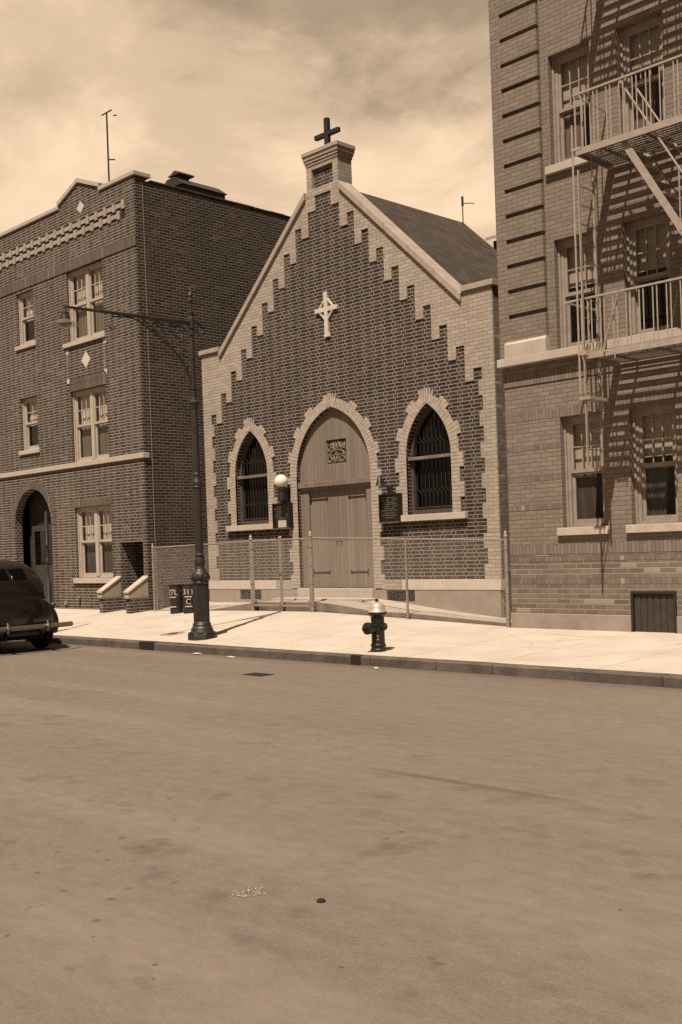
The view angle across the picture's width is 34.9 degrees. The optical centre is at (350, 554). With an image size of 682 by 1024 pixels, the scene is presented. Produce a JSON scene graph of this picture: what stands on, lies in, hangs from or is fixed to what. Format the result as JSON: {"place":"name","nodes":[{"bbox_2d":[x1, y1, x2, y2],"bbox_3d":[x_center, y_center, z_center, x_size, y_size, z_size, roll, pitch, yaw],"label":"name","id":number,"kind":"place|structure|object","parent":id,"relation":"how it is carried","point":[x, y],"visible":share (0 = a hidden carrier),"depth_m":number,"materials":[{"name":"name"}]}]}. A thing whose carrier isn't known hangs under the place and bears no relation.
{"place":"outdoors","nodes":[
{"label":"outdoors","id":0,"kind":"place"},
{"bbox_2d":[0,0,495,246],"label":"sky","id":1,"kind":"structure","parent":0,"point":[229,95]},
{"bbox_2d":[317,898,325,902],"bbox_3d":[-0.137,1.625,5.098,0.041,0.022,0.043,-2,1,45],"label":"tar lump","id":2,"kind":"object","parent":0,"point":[321,900],"visible":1,"depth_m":5.08,"materials":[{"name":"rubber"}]},
{"bbox_2d":[158,599,510,622],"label":"church yard","id":3,"kind":"structure","parent":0,"point":[432,612],"depth_m":20.62,"materials":[{"name":"concrete"}]},
{"bbox_2d":[198,117,511,617],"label":"church","id":4,"kind":"structure","parent":3,"relation":"on","point":[351,359],"depth_m":22.09,"materials":[{"name":"brick"}]},
{"bbox_2d":[226,433,272,531],"bbox_3d":[-2.154,-1.665,24.328,1.775,2.230,0.295,-2,1,45],"label":"window","id":5,"kind":"structure","parent":4,"relation":"in","point":[253,467],"depth_m":24.51,"materials":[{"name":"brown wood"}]},
{"bbox_2d":[274,475,290,502],"bbox_3d":[-1.450,-1.412,23.302,0.300,0.618,0.370,-2,1,45],"label":"globe lamp","id":6,"kind":"object","parent":4,"relation":"attached to","point":[281,483],"visible":1,"depth_m":23.20,"materials":[{"name":"white glass"}]},
{"bbox_2d":[272,502,293,529],"bbox_3d":[-1.464,-0.836,23.484,0.570,0.564,0.110,-2,1,45],"label":"notice board","id":7,"kind":"object","parent":4,"relation":"attached to","point":[282,515],"visible":1,"depth_m":23.44,"materials":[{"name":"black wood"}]},
{"bbox_2d":[310,488,341,587],"bbox_3d":[-0.521,-0.339,22.868,0.846,2.065,0.097,-2,1,45],"label":"door leaf","id":8,"kind":"structure","parent":4,"relation":"in","point":[324,503],"depth_m":22.85,"materials":[{"name":"brown wood"}]},
{"bbox_2d":[338,486,368,587],"bbox_3d":[0.084,-0.357,22.265,0.846,2.065,0.097,-2,1,45],"label":"door leaf","id":9,"kind":"structure","parent":4,"relation":"in","point":[352,500],"depth_m":22.27,"materials":[{"name":"brown wood"}]},
{"bbox_2d":[375,476,392,493],"bbox_3d":[0.644,-1.363,21.230,0.170,0.340,0.363,-2,1,45],"label":"hooded wall lamp","id":10,"kind":"object","parent":4,"relation":"attached to","point":[380,481],"visible":1,"depth_m":21.22,"materials":[{"name":"black metal"}]},
{"bbox_2d":[378,493,402,523],"bbox_3d":[0.787,-0.905,21.239,0.550,0.574,0.110,-2,1,45],"label":"notice board","id":11,"kind":"object","parent":4,"relation":"attached to","point":[390,508],"visible":1,"depth_m":21.20,"materials":[{"name":"black metal"}]},
{"bbox_2d":[401,405,467,521],"bbox_3d":[1.541,-1.771,20.643,1.775,2.230,0.295,-2,1,45],"label":"window","id":12,"kind":"structure","parent":4,"relation":"in","point":[431,478],"depth_m":20.78,"materials":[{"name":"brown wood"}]},
{"bbox_2d":[461,196,473,224],"bbox_3d":[2.760,-8.043,25.422,0.373,0.770,0.056,-2,1,45],"label":"roof aerial","id":13,"kind":"object","parent":4,"relation":"attached to","point":[462,202],"visible":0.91,"depth_m":25.52,"materials":[{"name":"black metal"}]},
{"bbox_2d":[0,641,681,1023],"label":"road","id":14,"kind":"structure","parent":0,"point":[470,849],"depth_m":6.08,"materials":[{"name":"asphalt"}]},
{"bbox_2d":[0,559,72,647],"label":"parked car","id":15,"kind":"object","parent":14,"relation":"on","point":[27,610],"visible":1,"depth_m":19.34,"materials":[{"name":"metal"}]},
{"bbox_2d":[229,886,265,899],"bbox_3d":[-0.497,1.639,5.261,0.151,0.002,0.206,-2,1,45],"label":"chalk scuff","id":16,"kind":"object","parent":14,"relation":"on","point":[245,893],"visible":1,"depth_m":5.26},
{"bbox_2d":[242,672,274,676],"bbox_3d":[-1.235,1.605,14.550,0.400,0.013,0.240,-2,1,45],"label":"utility cover","id":17,"kind":"object","parent":14,"relation":"on","point":[257,674],"visible":1,"depth_m":14.49,"materials":[{"name":"metal"}]},
{"bbox_2d":[15,635,681,688],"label":"kerb","id":18,"kind":"structure","parent":14,"relation":"on","point":[664,680],"depth_m":14.48,"materials":[{"name":"grey concrete"}]},
{"bbox_2d":[139,641,155,650],"bbox_3d":[-3.519,1.618,18.960,0.420,0.202,0.116,-2,1,45],"label":"kerb drain","id":19,"kind":"object","parent":18,"relation":"in","point":[146,645],"visible":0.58,"depth_m":18.92,"materials":[{"name":"metal"}]},
{"bbox_2d":[350,654,361,665],"bbox_3d":[0.110,1.514,15.341,0.190,0.202,0.116,-2,1,45],"label":"kerb drain","id":20,"kind":"object","parent":18,"relation":"in","point":[355,659],"visible":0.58,"depth_m":15.29,"materials":[{"name":"metal"}]},
{"bbox_2d":[53,608,681,673],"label":"sidewalk","id":21,"kind":"structure","parent":0,"point":[656,652],"depth_m":17.18,"materials":[{"name":"concrete"}]},
{"bbox_2d":[44,511,54,632],"bbox_3d":[-6.074,0.360,21.831,0.200,2.480,0.195,-2,1,45],"label":"iron post","id":22,"kind":"object","parent":21,"relation":"on","point":[48,586],"visible":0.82,"depth_m":21.80,"materials":[{"name":"black metal"}]},
{"bbox_2d":[59,287,216,640],"bbox_3d":[-3.531,-1.550,17.947,0.490,6.112,2.962,-2,1,45],"label":"street lamp","id":23,"kind":"object","parent":21,"relation":"on","point":[202,628],"visible":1,"depth_m":18.74,"materials":[{"name":"metal"}]},
{"bbox_2d":[0,170,290,613],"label":"apartment house","id":24,"kind":"structure","parent":21,"relation":"on","point":[96,460],"depth_m":26.63,"materials":[{"name":"brick"}]},
{"bbox_2d":[18,290,34,344],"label":"window","id":25,"kind":"structure","parent":24,"relation":"in","point":[26,311],"depth_m":29.11,"materials":[{"name":"white paint"}]},
{"bbox_2d":[22,396,38,450],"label":"window","id":26,"kind":"structure","parent":24,"relation":"in","point":[29,405],"depth_m":29.13,"materials":[{"name":"white paint"}]},
{"bbox_2d":[32,525,53,601],"bbox_3d":[-8.097,0.289,29.089,1.510,2.170,0.060,-2,1,45],"label":"street door","id":27,"kind":"structure","parent":24,"relation":"in","point":[38,532],"depth_m":29.23,"materials":[{"name":"brown wood"}]},
{"bbox_2d":[68,261,103,341],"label":"window","id":28,"kind":"structure","parent":24,"relation":"in","point":[86,283],"depth_m":26.99,"materials":[{"name":"white paint"}]},
{"bbox_2d":[73,385,108,461],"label":"window","id":29,"kind":"structure","parent":24,"relation":"in","point":[89,405],"depth_m":27.01,"materials":[{"name":"white paint"}]},
{"bbox_2d":[77,505,112,577],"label":"window","id":30,"kind":"structure","parent":24,"relation":"in","point":[94,522],"depth_m":27.03,"materials":[{"name":"white paint"}]},
{"bbox_2d":[101,109,116,180],"bbox_3d":[-5.929,-9.678,26.878,0.644,2.627,0.088,-2,1,45],"label":"roof aerial","id":31,"kind":"object","parent":24,"relation":"on","point":[106,113],"visible":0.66,"depth_m":26.93,"materials":[{"name":"black metal"}]},
{"bbox_2d":[167,584,183,613],"bbox_3d":[-3.805,0.964,23.776,0.335,0.630,0.367,-2,0,-25],"label":"ash can","id":32,"kind":"object","parent":21,"relation":"on","point":[175,597],"visible":0.88,"depth_m":23.65,"materials":[{"name":"metal"}]},
{"bbox_2d":[181,583,192,612],"bbox_3d":[-3.480,0.944,23.536,0.362,0.630,0.341,-2,1,45],"label":"ash can","id":33,"kind":"object","parent":21,"relation":"on","point":[187,592],"visible":0.8,"depth_m":23.40,"materials":[{"name":"metal"}]},
{"bbox_2d":[151,530,510,627],"bbox_3d":[-0.967,0.446,21.428,10.110,1.805,0.090,-2,1,45],"label":"chain link fence","id":34,"kind":"object","parent":21,"relation":"on","point":[251,550],"visible":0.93,"depth_m":21.03,"materials":[{"name":"metal"}]},
{"bbox_2d":[156,602,506,625],"bbox_3d":[-0.891,1.245,21.535,10.240,0.612,0.001,-2,1,45],"label":"yard edge","id":35,"kind":"object","parent":21,"relation":"on","point":[338,609],"visible":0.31,"depth_m":20.94,"materials":[{"name":"concrete"}]},
{"bbox_2d":[362,598,387,651],"bbox_3d":[0.334,1.026,15.664,0.307,0.785,0.427,-1,1,67],"label":"fire hydrant","id":36,"kind":"object","parent":21,"relation":"on","point":[376,627],"visible":0.99,"depth_m":15.62,"materials":[{"name":"black metal"}]},
{"bbox_2d":[488,0,681,633],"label":"tenement","id":37,"kind":"structure","parent":21,"relation":"on","point":[595,545],"depth_m":16.83,"materials":[{"name":"beige brick"}]},
{"bbox_2d":[551,44,591,163],"bbox_3d":[3.686,-6.976,17.075,0.910,1.930,0.630,-2,1,45],"label":"window","id":38,"kind":"structure","parent":37,"relation":"in","point":[570,70],"depth_m":17.07,"materials":[{"name":"beige paint"}]},
{"bbox_2d":[557,233,596,348],"bbox_3d":[3.787,-4.090,17.093,0.910,1.935,0.630,-2,1,45],"label":"window","id":39,"kind":"structure","parent":37,"relation":"in","point":[566,248],"depth_m":17.11,"materials":[{"name":"beige paint"}]},
{"bbox_2d":[563,414,604,527],"bbox_3d":[3.884,-1.315,17.111,0.910,1.940,0.630,-2,1,45],"label":"window","id":40,"kind":"structure","parent":37,"relation":"in","point":[584,482],"depth_m":17.10,"materials":[{"name":"beige paint"}]},
{"bbox_2d":[564,54,681,465],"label":"fire escape","id":41,"kind":"object","parent":37,"relation":"attached to","point":[650,350],"visible":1,"depth_m":15.40,"materials":[{"name":"paint"}]},
{"bbox_2d":[620,14,663,132],"bbox_3d":[4.549,-7.001,16.213,0.910,1.930,0.630,-2,1,45],"label":"window","id":42,"kind":"structure","parent":37,"relation":"in","point":[641,44],"depth_m":16.19,"materials":[{"name":"glass"}]},
{"bbox_2d":[626,213,670,335],"bbox_3d":[4.650,-4.115,16.232,0.910,1.935,0.630,-2,1,45],"label":"window","id":43,"kind":"structure","parent":37,"relation":"in","point":[648,244],"depth_m":16.25,"materials":[{"name":"glass"}]},
{"bbox_2d":[630,591,676,632],"bbox_3d":[4.496,0.967,16.023,0.740,0.860,0.080,-2,1,45],"label":"cellar door","id":44,"kind":"structure","parent":37,"relation":"in","point":[651,611],"depth_m":16.03,"materials":[{"name":"brown wood"}]},
{"bbox_2d":[632,403,678,523],"bbox_3d":[4.747,-1.339,16.250,0.910,1.940,0.630,-2,1,45],"label":"window","id":45,"kind":"structure","parent":37,"relation":"in","point":[654,427],"depth_m":16.23,"materials":[{"name":"beige paint"}]},
{"bbox_2d":[60,635,681,674],"bbox_3d":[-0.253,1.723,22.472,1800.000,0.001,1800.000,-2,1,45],"label":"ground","id":46,"kind":"structure","parent":0,"point":[298,650],"depth_m":21.64,"materials":[{"name":"grey concrete"}]},
{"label":"alley","id":47,"kind":"structure","parent":0,"visible":0},
{"bbox_2d":[485,231,496,249],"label":"house","id":48,"kind":"structure","parent":47,"relation":"on","point":[492,236],"depth_m":27.58,"materials":[{"name":"brick"}]}
]}

